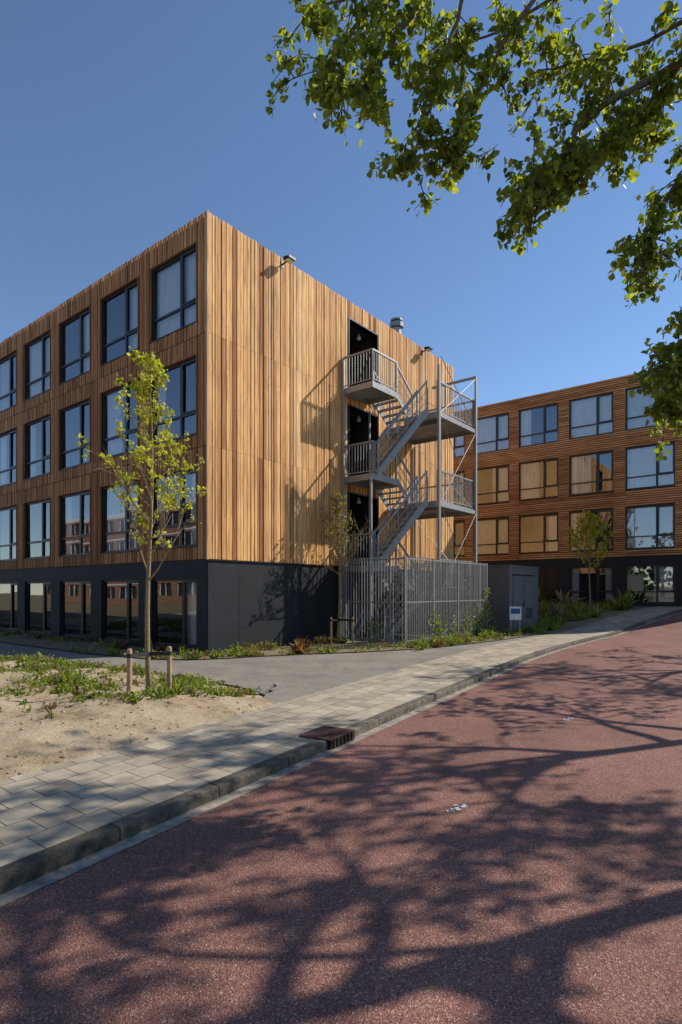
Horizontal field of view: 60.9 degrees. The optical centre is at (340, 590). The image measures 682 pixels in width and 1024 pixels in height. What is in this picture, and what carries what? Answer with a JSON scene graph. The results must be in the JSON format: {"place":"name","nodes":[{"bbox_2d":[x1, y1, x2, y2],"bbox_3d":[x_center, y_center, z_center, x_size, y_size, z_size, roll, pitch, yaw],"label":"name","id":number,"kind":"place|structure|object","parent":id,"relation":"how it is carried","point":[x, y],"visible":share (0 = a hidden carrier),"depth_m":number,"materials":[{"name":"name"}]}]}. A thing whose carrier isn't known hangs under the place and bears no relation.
{"place":"outdoors","nodes":[
{"label":"outdoors","id":0,"kind":"place"},
{"bbox_2d":[0,633,552,704],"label":"path","id":1,"kind":"structure","parent":0,"point":[294,676],"depth_m":12.87,"materials":[{"name":"grey concrete"}]},
{"bbox_2d":[0,606,654,857],"bbox_3d":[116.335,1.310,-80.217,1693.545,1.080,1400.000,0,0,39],"label":"ground","id":2,"kind":"structure","parent":0,"point":[16,638],"depth_m":18.37,"materials":[{"name":"soil"}]},
{"bbox_2d":[0,660,277,779],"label":"soil bed","id":3,"kind":"object","parent":2,"relation":"on","point":[74,739],"visible":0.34,"depth_m":7.06,"materials":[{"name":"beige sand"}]},
{"bbox_2d":[0,655,254,755],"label":"sand weeds","id":4,"kind":"object","parent":3,"relation":"on","point":[24,701],"visible":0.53,"depth_m":8.29,"materials":[{"name":"green plant"}]},
{"bbox_2d":[0,651,255,713],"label":"wild plants","id":5,"kind":"object","parent":3,"relation":"on","point":[69,680],"visible":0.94,"depth_m":9.33,"materials":[{"name":"green plant"}]},
{"bbox_2d":[77,346,210,688],"bbox_3d":[-2.903,-0.974,8.560,1.934,5.132,1.716,0,0,0],"label":"young tree","id":6,"kind":"object","parent":3,"relation":"on","point":[167,500],"visible":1,"depth_m":8.57,"materials":[{"name":"green plant"}]},
{"bbox_2d":[127,646,171,691],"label":"tree stakes","id":7,"kind":"object","parent":2,"relation":"on","point":[130,655],"visible":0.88,"depth_m":8.51,"materials":[{"name":"wood"}]},
{"bbox_2d":[1,628,347,655],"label":"wall base weeds","id":8,"kind":"object","parent":2,"relation":"on","point":[124,644],"depth_m":16.83,"materials":[{"name":"green plant"}]},
{"bbox_2d":[0,266,370,644],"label":"interior","id":9,"kind":"object","parent":2,"relation":"on","point":[170,612],"visible":0.04,"depth_m":20.75,"materials":[{"name":"black"}]},
{"bbox_2d":[0,559,437,652],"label":"plinth panels","id":10,"kind":"object","parent":2,"relation":"on","point":[240,602],"visible":0.64,"depth_m":17.48,"materials":[{"name":"black metal"}]},
{"bbox_2d":[0,231,403,569],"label":"backing wall","id":11,"kind":"structure","parent":10,"relation":"on","point":[122,294],"depth_m":18.34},
{"bbox_2d":[0,252,195,644],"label":"curtains","id":12,"kind":"object","parent":11,"relation":"attached to","point":[169,289],"visible":0.41,"depth_m":18.19,"materials":[{"name":"fabric"}]},
{"bbox_2d":[0,245,378,649],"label":"window frames","id":13,"kind":"structure","parent":11,"relation":"attached to","point":[181,365],"depth_m":19.38,"materials":[{"name":"black metal"}]},
{"bbox_2d":[0,210,452,570],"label":"cladding","id":14,"kind":"structure","parent":11,"relation":"attached to","point":[304,316],"depth_m":17.77,"materials":[{"name":"brown wood"}]},
{"bbox_2d":[281,254,295,268],"bbox_3d":[-1.593,-9.762,17.249,0.420,0.225,0.320,0,0,39],"label":"floodlight","id":15,"kind":"object","parent":14,"relation":"attached to","point":[289,259],"visible":1,"depth_m":17.17,"materials":[{"name":"white paint"}]},
{"bbox_2d":[421,346,432,354],"bbox_3d":[3.485,-9.762,23.623,0.420,0.225,0.320,0,0,39],"label":"floodlight","id":16,"kind":"object","parent":14,"relation":"attached to","point":[428,348],"visible":1,"depth_m":23.57,"materials":[{"name":"white paint"}]},
{"bbox_2d":[390,317,402,333],"bbox_3d":[2.401,-10.600,24.403,0.578,1.500,1.069,0,0,21],"label":"roof vent","id":17,"kind":"object","parent":11,"relation":"on","point":[396,323],"visible":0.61,"depth_m":23.98,"materials":[{"name":"metal"}]},
{"bbox_2d":[0,633,548,695],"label":"path edging","id":18,"kind":"object","parent":2,"relation":"on","point":[260,694],"visible":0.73,"depth_m":15.18,"materials":[{"name":"concrete"}]},
{"bbox_2d":[66,629,547,658],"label":"verge weeds","id":19,"kind":"object","parent":2,"relation":"on","point":[297,647],"visible":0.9,"depth_m":15.20,"materials":[{"name":"green plant"}]},
{"bbox_2d":[0,609,681,894],"bbox_3d":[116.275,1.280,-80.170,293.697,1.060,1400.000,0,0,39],"label":"kerb","id":20,"kind":"structure","parent":2,"relation":"on","point":[23,871],"depth_m":4.68,"materials":[{"name":"concrete"}]},
{"bbox_2d":[330,617,353,645],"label":"tree stakes","id":21,"kind":"object","parent":2,"relation":"on","point":[331,619],"visible":0.88,"depth_m":17.57,"materials":[{"name":"wood"}]},
{"bbox_2d":[315,493,375,642],"bbox_3d":[0.096,-0.701,18.212,2.008,4.706,1.745,0,0,0],"label":"budding tree","id":22,"kind":"object","parent":2,"relation":"on","point":[339,511],"visible":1,"depth_m":18.27,"materials":[{"name":"green plant"}]},
{"bbox_2d":[342,348,476,641],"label":"fire escape staircase","id":23,"kind":"structure","parent":2,"relation":"on","point":[426,425],"depth_m":19.99,"materials":[{"name":"metal"}]},
{"bbox_2d":[338,556,487,644],"bbox_3d":[2.566,0.290,20.456,2.930,2.640,5.760,0,0,39],"label":"steel bar fence","id":24,"kind":"object","parent":2,"relation":"on","point":[480,577],"visible":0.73,"depth_m":18.60,"materials":[{"name":"grey metal"}]},
{"bbox_2d":[363,587,496,643],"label":"climbing plants","id":25,"kind":"object","parent":2,"relation":"on","point":[468,624],"visible":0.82,"depth_m":20.28,"materials":[{"name":"green plant"}]},
{"bbox_2d":[393,625,524,650],"bbox_3d":[4.236,1.478,19.348,1.421,0.497,8.171,0,0,39],"label":"planting strip","id":26,"kind":"object","parent":2,"relation":"on","point":[459,636],"visible":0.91,"depth_m":17.91,"materials":[{"name":"green plant"}]},
{"bbox_2d":[265,0,681,460],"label":"street tree","id":27,"kind":"object","parent":2,"relation":"on","point":[553,183],"visible":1,"depth_m":5.13,"materials":[{"name":"green plant"}]},
{"bbox_2d":[449,565,538,632],"bbox_3d":[6.590,0.360,24.985,2.800,2.780,3.280,0,0,39],"label":"utility container","id":28,"kind":"object","parent":2,"relation":"on","point":[509,586],"visible":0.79,"depth_m":23.39,"materials":[{"name":"grey metal"}]},
{"bbox_2d":[510,607,520,632],"bbox_3d":[6.590,1.125,21.921,0.420,1.050,0.054,0,0,14],"label":"sign","id":29,"kind":"object","parent":2,"relation":"on","point":[515,613],"visible":0.86,"depth_m":21.90,"materials":[{"name":"metal"}]},
{"bbox_2d":[453,374,681,606],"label":"slatted apartment block","id":30,"kind":"structure","parent":2,"relation":"on","point":[552,466],"depth_m":31.11,"materials":[{"name":"brown wood"}]},
{"bbox_2d":[453,386,674,603],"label":"window frames","id":31,"kind":"structure","parent":30,"relation":"in","point":[597,423],"depth_m":30.79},
{"bbox_2d":[521,588,638,632],"bbox_3d":[9.257,0.739,27.508,7.704,1.972,9.620,0,0,39],"label":"planting bed","id":32,"kind":"object","parent":2,"relation":"on","point":[551,616],"visible":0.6,"depth_m":27.47,"materials":[{"name":"green plant"}]},
{"bbox_2d":[564,510,614,607],"bbox_3d":[11.928,-1.478,27.930,2.209,4.899,1.847,0,0,20],"label":"young tree","id":33,"kind":"object","parent":32,"relation":"on","point":[590,525],"visible":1,"depth_m":27.94,"materials":[{"name":"green plant"}]},
{"bbox_2d":[0,613,681,1023],"bbox_3d":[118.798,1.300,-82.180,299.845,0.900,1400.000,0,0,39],"label":"road","id":34,"kind":"structure","parent":0,"point":[536,879],"depth_m":3.42,"materials":[{"name":"red asphalt"}]},
{"bbox_2d":[0,612,681,906],"bbox_3d":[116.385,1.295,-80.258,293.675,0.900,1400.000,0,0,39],"label":"gutter","id":35,"kind":"object","parent":34,"relation":"on","point":[40,882],"visible":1,"depth_m":4.59,"materials":[{"name":"concrete"}]},
{"bbox_2d":[299,725,354,749],"bbox_3d":[-0.151,1.701,6.695,0.435,0.138,0.540,0,0,31],"label":"storm drain","id":36,"kind":"object","parent":35,"relation":"on","point":[334,737],"visible":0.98,"depth_m":6.62,"materials":[{"name":"metal"}]},
{"bbox_2d":[0,639,681,1012],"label":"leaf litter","id":37,"kind":"object","parent":34,"relation":"on","point":[244,795],"visible":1,"depth_m":4.46,"materials":[{"name":"brown plant"}]},
{"bbox_2d":[444,656,656,811],"bbox_3d":[4.581,1.746,10.082,0.267,0.001,13.296,0,0,35],"label":"road marking","id":38,"kind":"object","parent":34,"relation":"on","point":[457,808],"visible":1,"depth_m":4.70,"materials":[{"name":"white paint"}]},
{"bbox_2d":[0,606,681,866],"bbox_3d":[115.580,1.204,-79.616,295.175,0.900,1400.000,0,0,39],"label":"sidewalk","id":39,"kind":"structure","parent":0,"point":[50,806],"depth_m":5.93,"materials":[{"name":"concrete"}]},
{"bbox_2d":[0,0,681,411],"label":"sky","id":40,"kind":"structure","parent":0,"point":[123,123],"materials":[{"name":"blue"}]}
]}

